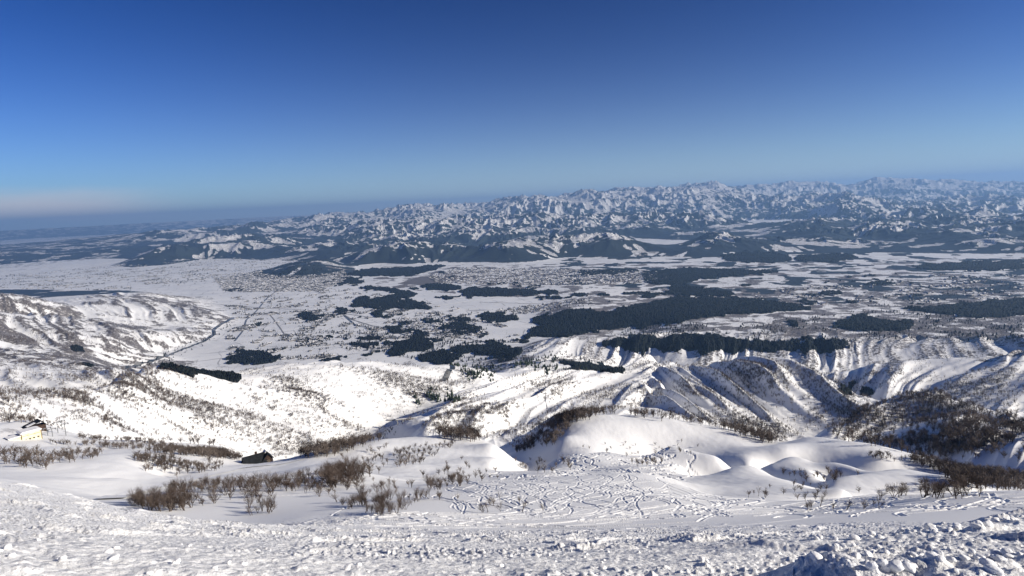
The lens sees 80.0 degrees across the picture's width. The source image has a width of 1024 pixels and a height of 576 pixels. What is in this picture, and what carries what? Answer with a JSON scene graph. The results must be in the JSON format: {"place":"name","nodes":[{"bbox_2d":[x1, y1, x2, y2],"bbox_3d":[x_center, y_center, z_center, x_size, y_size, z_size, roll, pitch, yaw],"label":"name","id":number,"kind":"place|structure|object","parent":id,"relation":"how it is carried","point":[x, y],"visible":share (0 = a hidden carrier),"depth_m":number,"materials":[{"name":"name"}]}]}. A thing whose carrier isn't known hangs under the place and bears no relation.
{"place":"outdoors","nodes":[
{"label":"outdoors","id":0,"kind":"place"},
{"bbox_2d":[124,317,234,367],"bbox_3d":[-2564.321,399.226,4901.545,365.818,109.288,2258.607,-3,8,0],"label":"river","id":1,"kind":"structure","parent":0,"point":[136,364],"depth_m":4739.53,"materials":[{"name":"liquid"}]},
{"bbox_2d":[234,292,274,340],"bbox_3d":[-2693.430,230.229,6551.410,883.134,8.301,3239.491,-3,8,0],"label":"river","id":2,"kind":"structure","parent":0,"point":[249,317],"depth_m":6006.35,"materials":[{"name":"liquid"}]},
{"bbox_2d":[188,301,372,317],"bbox_3d":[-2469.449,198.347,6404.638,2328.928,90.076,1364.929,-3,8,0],"label":"road","id":3,"kind":"structure","parent":0,"point":[281,308],"depth_m":6573.80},
{"bbox_2d":[344,315,454,380],"bbox_3d":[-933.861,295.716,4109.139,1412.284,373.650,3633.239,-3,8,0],"label":"river","id":4,"kind":"structure","parent":0,"point":[446,375],"depth_m":2424.70,"materials":[{"name":"liquid"}]},
{"bbox_2d":[342,314,507,345],"bbox_3d":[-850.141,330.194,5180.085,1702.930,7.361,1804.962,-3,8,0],"label":"road","id":5,"kind":"structure","parent":0,"point":[383,327],"depth_m":5389.44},
{"bbox_2d":[0,177,1023,575],"bbox_3d":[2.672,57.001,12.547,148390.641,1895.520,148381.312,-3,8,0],"label":"ground","id":6,"kind":"structure","parent":0,"point":[678,509],"depth_m":1851.40,"materials":[{"name":"snow"}]},
{"bbox_2d":[2,544,11,549],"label":"snow clod","id":7,"kind":"object","parent":6,"relation":"on","point":[7,546],"visible":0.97,"depth_m":5.35,"materials":[{"name":"white"}]},
{"bbox_2d":[4,426,42,439],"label":"ski station","id":8,"kind":"object","parent":6,"relation":"on","point":[34,432],"visible":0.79,"depth_m":490.50,"materials":[{"name":"white"}]},
{"bbox_2d":[22,419,47,430],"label":"gondola hall","id":9,"kind":"structure","parent":6,"relation":"on","point":[42,425],"depth_m":527.25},
{"bbox_2d":[71,344,84,351],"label":"cedar forest","id":10,"kind":"object","parent":6,"relation":"on","point":[77,347],"visible":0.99,"depth_m":3806.14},
{"bbox_2d":[77,362,96,366],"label":"cedar forest","id":11,"kind":"object","parent":6,"relation":"on","point":[88,364],"visible":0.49,"depth_m":2987.41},
{"bbox_2d":[108,554,119,559],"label":"snow clod","id":12,"kind":"object","parent":6,"relation":"on","point":[115,557],"visible":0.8,"depth_m":5.51,"materials":[{"name":"white"}]},
{"bbox_2d":[133,491,150,505],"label":"bare tree","id":13,"kind":"object","parent":6,"relation":"on","point":[140,497],"visible":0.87,"depth_m":114.20,"materials":[{"name":"brown plant"}]},
{"bbox_2d":[139,489,156,505],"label":"bare tree","id":14,"kind":"object","parent":6,"relation":"on","point":[148,496],"visible":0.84,"depth_m":114.43,"materials":[{"name":"brown plant"}]},
{"bbox_2d":[145,491,157,510],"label":"bare tree","id":15,"kind":"object","parent":6,"relation":"on","point":[154,503],"visible":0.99,"depth_m":109.06,"materials":[{"name":"brown plant"}]},
{"bbox_2d":[145,493,166,510],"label":"bare tree","id":16,"kind":"object","parent":6,"relation":"on","point":[150,503],"visible":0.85,"depth_m":109.73,"materials":[{"name":"brown plant"}]},
{"bbox_2d":[161,493,173,511],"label":"bare tree","id":17,"kind":"object","parent":6,"relation":"on","point":[168,505],"visible":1,"depth_m":109.55,"materials":[{"name":"brown plant"}]},
{"bbox_2d":[169,477,186,487],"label":"bare tree","id":18,"kind":"object","parent":6,"relation":"on","point":[178,482],"visible":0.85,"depth_m":140.96,"materials":[{"name":"brown plant"}]},
{"bbox_2d":[183,491,193,507],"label":"bare tree","id":19,"kind":"object","parent":6,"relation":"on","point":[188,502],"visible":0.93,"depth_m":115.12,"materials":[{"name":"brown plant"}]},
{"bbox_2d":[157,362,241,382],"bbox_3d":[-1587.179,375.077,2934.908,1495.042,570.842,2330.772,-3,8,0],"label":"cedar forest","id":20,"kind":"object","parent":6,"relation":"on","point":[232,376],"visible":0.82,"depth_m":1873.73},
{"bbox_2d":[95,458,303,498],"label":"ski trail","id":21,"kind":"object","parent":6,"relation":"on","point":[125,493],"visible":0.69,"depth_m":217.95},
{"bbox_2d":[204,488,218,500],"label":"bare tree","id":22,"kind":"object","parent":6,"relation":"on","point":[213,491],"visible":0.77,"depth_m":124.49,"materials":[{"name":"brown plant"}]},
{"bbox_2d":[207,492,222,502],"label":"bare tree","id":23,"kind":"object","parent":6,"relation":"on","point":[210,497],"visible":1,"depth_m":120.98,"materials":[{"name":"brown plant"}]},
{"bbox_2d":[217,483,230,494],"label":"bare tree","id":24,"kind":"object","parent":6,"relation":"on","point":[223,487],"visible":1,"depth_m":132.32,"materials":[{"name":"brown plant"}]},
{"bbox_2d":[227,476,241,491],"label":"bare tree","id":25,"kind":"object","parent":6,"relation":"on","point":[232,484],"visible":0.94,"depth_m":137.97,"materials":[{"name":"brown plant"}]},
{"bbox_2d":[238,487,250,497],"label":"bare tree","id":26,"kind":"object","parent":6,"relation":"on","point":[248,491],"visible":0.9,"depth_m":128.26,"materials":[{"name":"brown plant"}]},
{"bbox_2d":[241,492,254,506],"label":"bare tree","id":27,"kind":"object","parent":6,"relation":"on","point":[247,500],"visible":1,"depth_m":114.58,"materials":[{"name":"brown plant"}]},
{"bbox_2d":[226,347,280,364],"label":"cedar forest","id":28,"kind":"object","parent":6,"relation":"on","point":[245,357],"visible":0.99,"depth_m":4282.09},
{"bbox_2d":[241,449,273,463],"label":"mountain lodge","id":29,"kind":"structure","parent":6,"relation":"on","point":[264,456],"depth_m":422.32,"materials":[{"name":"black wood"}]},
{"bbox_2d":[261,482,276,495],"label":"bare tree","id":30,"kind":"object","parent":6,"relation":"on","point":[270,486],"visible":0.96,"depth_m":129.84,"materials":[{"name":"brown plant"}]},
{"bbox_2d":[262,496,277,511],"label":"bare tree","id":31,"kind":"object","parent":6,"relation":"on","point":[269,501],"visible":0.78,"depth_m":108.58,"materials":[{"name":"brown plant"}]},
{"bbox_2d":[294,309,320,321],"bbox_3d":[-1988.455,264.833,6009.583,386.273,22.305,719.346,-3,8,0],"label":"cedar forest","id":32,"kind":"object","parent":6,"relation":"on","point":[306,315],"visible":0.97,"depth_m":5923.30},
{"bbox_2d":[311,463,334,484],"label":"bare tree","id":33,"kind":"object","parent":6,"relation":"on","point":[324,473],"visible":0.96,"depth_m":147.88,"materials":[{"name":"brown plant"}]},
{"bbox_2d":[315,460,333,477],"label":"bare tree","id":34,"kind":"object","parent":6,"relation":"on","point":[325,472],"visible":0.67,"depth_m":153.74,"materials":[{"name":"brown plant"}]},
{"bbox_2d":[327,470,342,487],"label":"bare tree","id":35,"kind":"object","parent":6,"relation":"on","point":[333,480],"visible":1,"depth_m":145.57,"materials":[{"name":"brown plant"}]},
{"bbox_2d":[323,276,363,284],"bbox_3d":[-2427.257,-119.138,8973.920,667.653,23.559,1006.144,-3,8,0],"label":"cedar forest","id":36,"kind":"object","parent":6,"relation":"on","point":[351,279],"visible":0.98,"depth_m":8809.84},
{"bbox_2d":[334,307,355,314],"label":"cedar forest","id":37,"kind":"object","parent":6,"relation":"on","point":[340,310],"visible":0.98,"depth_m":6160.93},
{"bbox_2d":[338,470,355,483],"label":"bare tree","id":38,"kind":"object","parent":6,"relation":"on","point":[345,475],"visible":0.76,"depth_m":154.34,"materials":[{"name":"brown plant"}]},
{"bbox_2d":[321,350,379,360],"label":"cedar forest","id":39,"kind":"object","parent":6,"relation":"on","point":[339,356],"visible":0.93,"depth_m":4181.77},
{"bbox_2d":[348,472,362,485],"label":"bare tree","id":40,"kind":"object","parent":6,"relation":"on","point":[356,479],"visible":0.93,"depth_m":149.98,"materials":[{"name":"brown plant"}]},
{"bbox_2d":[348,467,369,482],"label":"bare tree","id":41,"kind":"object","parent":6,"relation":"on","point":[356,470],"visible":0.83,"depth_m":158.51,"materials":[{"name":"brown plant"}]},
{"bbox_2d":[353,459,369,478],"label":"bare tree","id":42,"kind":"object","parent":6,"relation":"on","point":[363,463],"visible":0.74,"depth_m":166.74,"materials":[{"name":"brown plant"}]},
{"bbox_2d":[354,490,368,503],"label":"bare tree","id":43,"kind":"object","parent":6,"relation":"on","point":[361,500],"visible":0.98,"depth_m":103.40,"materials":[{"name":"brown plant"}]},
{"bbox_2d":[360,285,414,295],"bbox_3d":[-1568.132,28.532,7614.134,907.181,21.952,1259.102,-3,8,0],"label":"cedar forest","id":44,"kind":"object","parent":6,"relation":"on","point":[380,288],"visible":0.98,"depth_m":7703.01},
{"bbox_2d":[385,487,396,499],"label":"bare tree","id":45,"kind":"object","parent":6,"relation":"on","point":[391,493],"visible":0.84,"depth_m":111.62,"materials":[{"name":"brown plant"}]},
{"bbox_2d":[351,291,431,317],"bbox_3d":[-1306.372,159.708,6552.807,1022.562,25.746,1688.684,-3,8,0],"label":"cedar forest","id":46,"kind":"object","parent":6,"relation":"on","point":[389,301],"visible":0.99,"depth_m":6513.61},
{"bbox_2d":[344,264,445,276],"bbox_3d":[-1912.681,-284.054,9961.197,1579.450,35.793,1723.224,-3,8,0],"label":"cedar forest","id":47,"kind":"object","parent":6,"relation":"on","point":[396,271],"visible":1,"depth_m":9896.06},
{"bbox_2d":[387,333,433,355],"bbox_3d":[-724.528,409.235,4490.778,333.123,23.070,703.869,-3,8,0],"label":"cedar forest","id":48,"kind":"object","parent":6,"relation":"on","point":[417,341],"visible":0.99,"depth_m":4411.38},
{"bbox_2d":[398,325,428,335],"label":"cedar forest","id":49,"kind":"object","parent":6,"relation":"on","point":[416,331],"visible":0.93,"depth_m":4917.57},
{"bbox_2d":[304,313,528,357],"bbox_3d":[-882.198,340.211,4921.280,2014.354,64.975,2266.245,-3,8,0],"label":"wood strips","id":50,"kind":"object","parent":6,"relation":"on","point":[396,329],"visible":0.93,"depth_m":4728.55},
{"bbox_2d":[418,348,461,364],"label":"cedar forest","id":51,"kind":"object","parent":6,"relation":"on","point":[431,357],"visible":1,"depth_m":4017.18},
{"bbox_2d":[420,283,461,290],"bbox_3d":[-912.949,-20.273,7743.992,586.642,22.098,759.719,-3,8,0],"label":"cedar forest","id":52,"kind":"object","parent":6,"relation":"on","point":[439,286],"visible":1,"depth_m":7683.20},
{"bbox_2d":[446,314,471,322],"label":"cedar forest","id":53,"kind":"object","parent":6,"relation":"on","point":[460,318],"visible":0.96,"depth_m":5408.61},
{"bbox_2d":[439,320,482,334],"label":"cedar forest","id":54,"kind":"object","parent":6,"relation":"on","point":[461,325],"visible":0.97,"depth_m":5025.54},
{"bbox_2d":[334,268,588,299],"bbox_3d":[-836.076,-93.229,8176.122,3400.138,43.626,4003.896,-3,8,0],"label":"wood strips","id":55,"kind":"object","parent":6,"relation":"on","point":[556,297],"visible":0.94,"depth_m":6818.06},
{"bbox_2d":[470,339,521,358],"bbox_3d":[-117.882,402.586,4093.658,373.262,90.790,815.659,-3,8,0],"label":"cedar forest","id":56,"kind":"object","parent":6,"relation":"on","point":[500,349],"visible":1,"depth_m":4078.30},
{"bbox_2d":[477,311,518,322],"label":"cedar forest","id":57,"kind":"object","parent":6,"relation":"on","point":[496,316],"visible":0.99,"depth_m":5409.90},
{"bbox_2d":[460,286,558,296],"bbox_3d":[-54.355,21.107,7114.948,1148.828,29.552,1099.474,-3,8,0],"label":"cedar forest","id":58,"kind":"object","parent":6,"relation":"on","point":[495,291],"visible":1,"depth_m":6939.23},
{"bbox_2d":[0,257,1021,355],"bbox_3d":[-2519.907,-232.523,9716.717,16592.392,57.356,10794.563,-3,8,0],"label":"town houses","id":59,"kind":"structure","parent":6,"relation":"on","point":[627,279],"depth_m":7735.75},
{"bbox_2d":[0,251,1022,369],"bbox_3d":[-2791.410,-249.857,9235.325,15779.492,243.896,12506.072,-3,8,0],"label":"village groves","id":60,"kind":"object","parent":6,"relation":"on","point":[512,357],"visible":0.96,"depth_m":4691.25,"materials":[{"name":"plant"}]},
{"bbox_2d":[0,269,1023,514],"bbox_3d":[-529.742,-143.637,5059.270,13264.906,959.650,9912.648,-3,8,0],"label":"leafless woodland","id":61,"kind":"object","parent":6,"relation":"on","point":[954,431],"visible":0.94,"depth_m":1031.70,"materials":[{"name":"plant"}]},
{"bbox_2d":[545,375,552,408],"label":"ski trail","id":62,"kind":"object","parent":6,"relation":"on","point":[548,403],"visible":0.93,"depth_m":1810.60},
{"bbox_2d":[560,360,624,373],"bbox_3d":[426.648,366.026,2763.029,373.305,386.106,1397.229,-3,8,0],"label":"cedar forest","id":63,"kind":"object","parent":6,"relation":"on","point":[608,368],"visible":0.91,"depth_m":2981.30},
{"bbox_2d":[579,268,638,275],"bbox_3d":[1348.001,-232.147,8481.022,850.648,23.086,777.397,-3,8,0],"label":"cedar forest","id":64,"kind":"object","parent":6,"relation":"on","point":[603,271],"visible":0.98,"depth_m":8456.59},
{"bbox_2d":[523,295,810,339],"bbox_3d":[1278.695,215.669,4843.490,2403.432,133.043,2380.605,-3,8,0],"label":"cedar forest","id":65,"kind":"object","parent":6,"relation":"on","point":[678,308],"visible":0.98,"depth_m":5010.74,"materials":[{"name":"plant"}]},
{"bbox_2d":[642,266,777,296],"bbox_3d":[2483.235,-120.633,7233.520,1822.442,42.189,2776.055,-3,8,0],"label":"cedar forest","id":66,"kind":"object","parent":6,"relation":"on","point":[677,279],"visible":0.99,"depth_m":7464.23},
{"bbox_2d":[602,332,849,355],"bbox_3d":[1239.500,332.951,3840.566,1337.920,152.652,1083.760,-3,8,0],"label":"cedar forest","id":67,"kind":"object","parent":6,"relation":"on","point":[639,342],"visible":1,"depth_m":3612.51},
{"bbox_2d":[584,271,923,306],"bbox_3d":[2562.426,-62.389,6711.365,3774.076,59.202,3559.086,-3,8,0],"label":"wood strips","id":68,"kind":"object","parent":6,"relation":"on","point":[648,294],"visible":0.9,"depth_m":6217.11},
{"bbox_2d":[720,250,791,263],"bbox_3d":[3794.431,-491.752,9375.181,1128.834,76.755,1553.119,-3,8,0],"label":"cedar forest","id":69,"kind":"object","parent":6,"relation":"on","point":[747,256],"visible":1,"depth_m":9412.83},
{"bbox_2d":[786,319,797,326],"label":"cedar forest","id":70,"kind":"object","parent":6,"relation":"on","point":[794,323],"visible":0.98,"depth_m":4297.04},
{"bbox_2d":[805,558,811,565],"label":"snow clod","id":71,"kind":"object","parent":6,"relation":"on","point":[808,561],"visible":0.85,"depth_m":3.85,"materials":[{"name":"white"}]},
{"bbox_2d":[810,551,823,562],"bbox_3d":[1.917,1.693,3.838,0.076,0.058,0.104,-5,8,-14],"label":"snow clod","id":72,"kind":"object","parent":6,"relation":"on","point":[816,557],"visible":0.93,"depth_m":3.81,"materials":[{"name":"white"}]},
{"bbox_2d":[805,290,842,295],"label":"cedar forest","id":73,"kind":"object","parent":6,"relation":"on","point":[828,292],"visible":0.98,"depth_m":5747.32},
{"bbox_2d":[794,252,858,261],"bbox_3d":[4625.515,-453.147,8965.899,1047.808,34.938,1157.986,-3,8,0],"label":"cedar forest","id":74,"kind":"object","parent":6,"relation":"on","point":[835,257],"visible":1,"depth_m":8944.10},
{"bbox_2d":[832,543,838,549],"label":"snow clod","id":75,"kind":"object","parent":6,"relation":"on","point":[835,546],"visible":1,"depth_m":4.03,"materials":[{"name":"white"}]},
{"bbox_2d":[847,561,856,567],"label":"snow clod","id":76,"kind":"object","parent":6,"relation":"on","point":[850,564],"visible":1,"depth_m":3.55,"materials":[{"name":"white"}]},
{"bbox_2d":[849,534,859,539],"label":"snow clod","id":77,"kind":"object","parent":6,"relation":"on","point":[854,537],"visible":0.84,"depth_m":11.96,"materials":[{"name":"white"}]},
{"bbox_2d":[838,380,872,395],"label":"cedar forest","id":78,"kind":"object","parent":6,"relation":"on","point":[868,391],"visible":0.88,"depth_m":2165.37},
{"bbox_2d":[851,552,860,557],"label":"snow clod","id":79,"kind":"object","parent":6,"relation":"on","point":[856,554],"visible":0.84,"depth_m":3.79,"materials":[{"name":"white"}]},
{"bbox_2d":[863,551,872,556],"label":"snow clod","id":80,"kind":"object","parent":6,"relation":"on","point":[868,553],"visible":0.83,"depth_m":3.85,"materials":[{"name":"white"}]},
{"bbox_2d":[866,561,877,569],"bbox_3d":[2.082,1.607,3.530,0.063,0.046,0.051,-10,31,0],"label":"snow clod","id":81,"kind":"object","parent":6,"relation":"on","point":[871,565],"visible":1,"depth_m":3.51,"materials":[{"name":"white"}]},
{"bbox_2d":[832,313,913,332],"bbox_3d":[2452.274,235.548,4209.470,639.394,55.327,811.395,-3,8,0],"label":"cedar forest","id":82,"kind":"object","parent":6,"relation":"on","point":[869,323],"visible":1,"depth_m":4090.69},
{"bbox_2d":[866,279,895,284],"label":"cedar forest","id":83,"kind":"object","parent":6,"relation":"on","point":[881,282],"visible":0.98,"depth_m":6286.05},
{"bbox_2d":[877,559,888,566],"bbox_3d":[2.192,1.620,3.587,0.074,0.043,0.071,15,3,5],"label":"snow clod","id":84,"kind":"object","parent":6,"relation":"on","point":[883,562],"visible":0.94,"depth_m":3.57,"materials":[{"name":"white"}]},
{"bbox_2d":[881,565,891,571],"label":"snow clod","id":85,"kind":"object","parent":6,"relation":"on","point":[887,569],"visible":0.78,"depth_m":3.55,"materials":[{"name":"white"}]},
{"bbox_2d":[887,481,903,497],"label":"bare tree","id":86,"kind":"object","parent":6,"relation":"on","point":[889,491],"visible":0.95,"depth_m":103.28,"materials":[{"name":"brown plant"}]},
{"bbox_2d":[889,559,904,572],"bbox_3d":[2.239,1.625,3.554,0.085,0.063,0.091,4,10,41],"label":"snow clod","id":87,"kind":"object","parent":6,"relation":"on","point":[896,565],"visible":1,"depth_m":3.53,"materials":[{"name":"white"}]},
{"bbox_2d":[902,561,915,573],"bbox_3d":[2.302,1.626,3.537,0.071,0.065,0.083,-1,21,-34],"label":"snow clod","id":88,"kind":"object","parent":6,"relation":"on","point":[909,567],"visible":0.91,"depth_m":3.52,"materials":[{"name":"white"}]},
{"bbox_2d":[915,479,933,497],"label":"bare tree","id":89,"kind":"object","parent":6,"relation":"on","point":[924,489],"visible":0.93,"depth_m":91.08,"materials":[{"name":"brown plant"}]},
{"bbox_2d":[924,523,935,527],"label":"snow clod","id":90,"kind":"object","parent":6,"relation":"on","point":[927,525],"visible":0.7,"depth_m":13.87,"materials":[{"name":"white"}]},
{"bbox_2d":[925,551,937,558],"bbox_3d":[2.481,1.581,3.591,0.089,0.038,0.068,21,32,35],"label":"snow clod","id":91,"kind":"object","parent":6,"relation":"on","point":[931,554],"visible":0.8,"depth_m":3.59,"materials":[{"name":"white"}]},
{"bbox_2d":[925,478,946,498],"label":"bare tree","id":92,"kind":"object","parent":6,"relation":"on","point":[940,489],"visible":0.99,"depth_m":84.69,"materials":[{"name":"brown plant"}]},
{"bbox_2d":[932,549,943,555],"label":"snow clod","id":93,"kind":"object","parent":6,"relation":"on","point":[939,552],"visible":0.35,"depth_m":3.74,"materials":[{"name":"white"}]},
{"bbox_2d":[936,555,945,561],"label":"snow clod","id":94,"kind":"object","parent":6,"relation":"on","point":[940,558],"visible":1,"depth_m":3.54,"materials":[{"name":"white"}]},
{"bbox_2d":[933,479,950,497],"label":"bare tree","id":95,"kind":"object","parent":6,"relation":"on","point":[942,487],"visible":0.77,"depth_m":85.53,"materials":[{"name":"brown plant"}]},
{"bbox_2d":[945,556,956,562],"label":"snow clod","id":96,"kind":"object","parent":6,"relation":"on","point":[951,559],"visible":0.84,"depth_m":3.57,"materials":[{"name":"white"}]},
{"bbox_2d":[941,475,969,495],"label":"bare tree","id":97,"kind":"object","parent":6,"relation":"on","point":[954,485],"visible":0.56,"depth_m":86.71,"materials":[{"name":"brown plant"}]},
{"bbox_2d":[951,479,963,498],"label":"bare tree","id":98,"kind":"object","parent":6,"relation":"on","point":[956,488],"visible":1,"depth_m":79.97,"materials":[{"name":"brown plant"}]},
{"bbox_2d":[950,476,971,496],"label":"bare tree","id":99,"kind":"object","parent":6,"relation":"on","point":[961,486],"visible":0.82,"depth_m":83.67,"materials":[{"name":"brown plant"}]},
{"bbox_2d":[954,473,967,495],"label":"bare tree","id":100,"kind":"object","parent":6,"relation":"on","point":[960,481],"visible":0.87,"depth_m":84.68,"materials":[{"name":"brown plant"}]},
{"bbox_2d":[903,297,1023,317],"bbox_3d":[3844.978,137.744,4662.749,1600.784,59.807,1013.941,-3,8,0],"label":"cedar forest","id":101,"kind":"object","parent":6,"relation":"on","point":[987,307],"visible":1,"depth_m":4611.77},
{"bbox_2d":[958,554,970,560],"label":"snow clod","id":102,"kind":"object","parent":6,"relation":"on","point":[963,557],"visible":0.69,"depth_m":3.94,"materials":[{"name":"white"}]},
{"bbox_2d":[912,259,1023,270],"bbox_3d":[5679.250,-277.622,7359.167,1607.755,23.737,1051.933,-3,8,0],"label":"cedar forest","id":103,"kind":"object","parent":6,"relation":"on","point":[986,265],"visible":1,"depth_m":7336.37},
{"bbox_2d":[969,523,980,527],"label":"snow clod","id":104,"kind":"object","parent":6,"relation":"on","point":[974,525],"visible":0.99,"depth_m":12.87,"materials":[{"name":"white"}]},
{"bbox_2d":[974,482,985,495],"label":"bare tree","id":105,"kind":"object","parent":6,"relation":"on","point":[980,489],"visible":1,"depth_m":80.83,"materials":[{"name":"brown plant"}]},
{"bbox_2d":[978,557,996,565],"bbox_3d":[2.730,1.586,3.499,0.089,0.058,0.094,4,18,-19],"label":"snow clod","id":106,"kind":"object","parent":6,"relation":"on","point":[982,560],"visible":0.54,"depth_m":3.50,"materials":[{"name":"white"}]},
{"bbox_2d":[983,520,992,527],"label":"snow clod","id":107,"kind":"object","parent":6,"relation":"on","point":[988,523],"visible":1,"depth_m":12.88,"materials":[{"name":"white"}]},
{"bbox_2d":[983,564,1003,575],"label":"snow clod","id":108,"kind":"object","parent":6,"relation":"on","point":[998,570],"visible":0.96,"depth_m":3.38,"materials":[{"name":"white"}]},
{"bbox_2d":[990,548,1001,555],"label":"snow clod","id":109,"kind":"object","parent":6,"relation":"on","point":[994,551],"visible":0.41,"depth_m":4.44,"materials":[{"name":"white"}]},
{"bbox_2d":[992,554,1006,560],"bbox_3d":[3.130,1.740,3.920,0.060,0.047,0.073,-5,8,-18],"label":"snow clod","id":110,"kind":"object","parent":6,"relation":"on","point":[996,557],"visible":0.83,"depth_m":3.91,"materials":[{"name":"white"}]},
{"bbox_2d":[1000,548,1011,554],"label":"snow clod","id":111,"kind":"object","parent":6,"relation":"on","point":[1003,551],"visible":0.68,"depth_m":4.39,"materials":[{"name":"white"}]},
{"bbox_2d":[0,0,1023,230],"label":"sky","id":112,"kind":"structure","parent":0,"point":[113,112],"materials":[{"name":"blue"}]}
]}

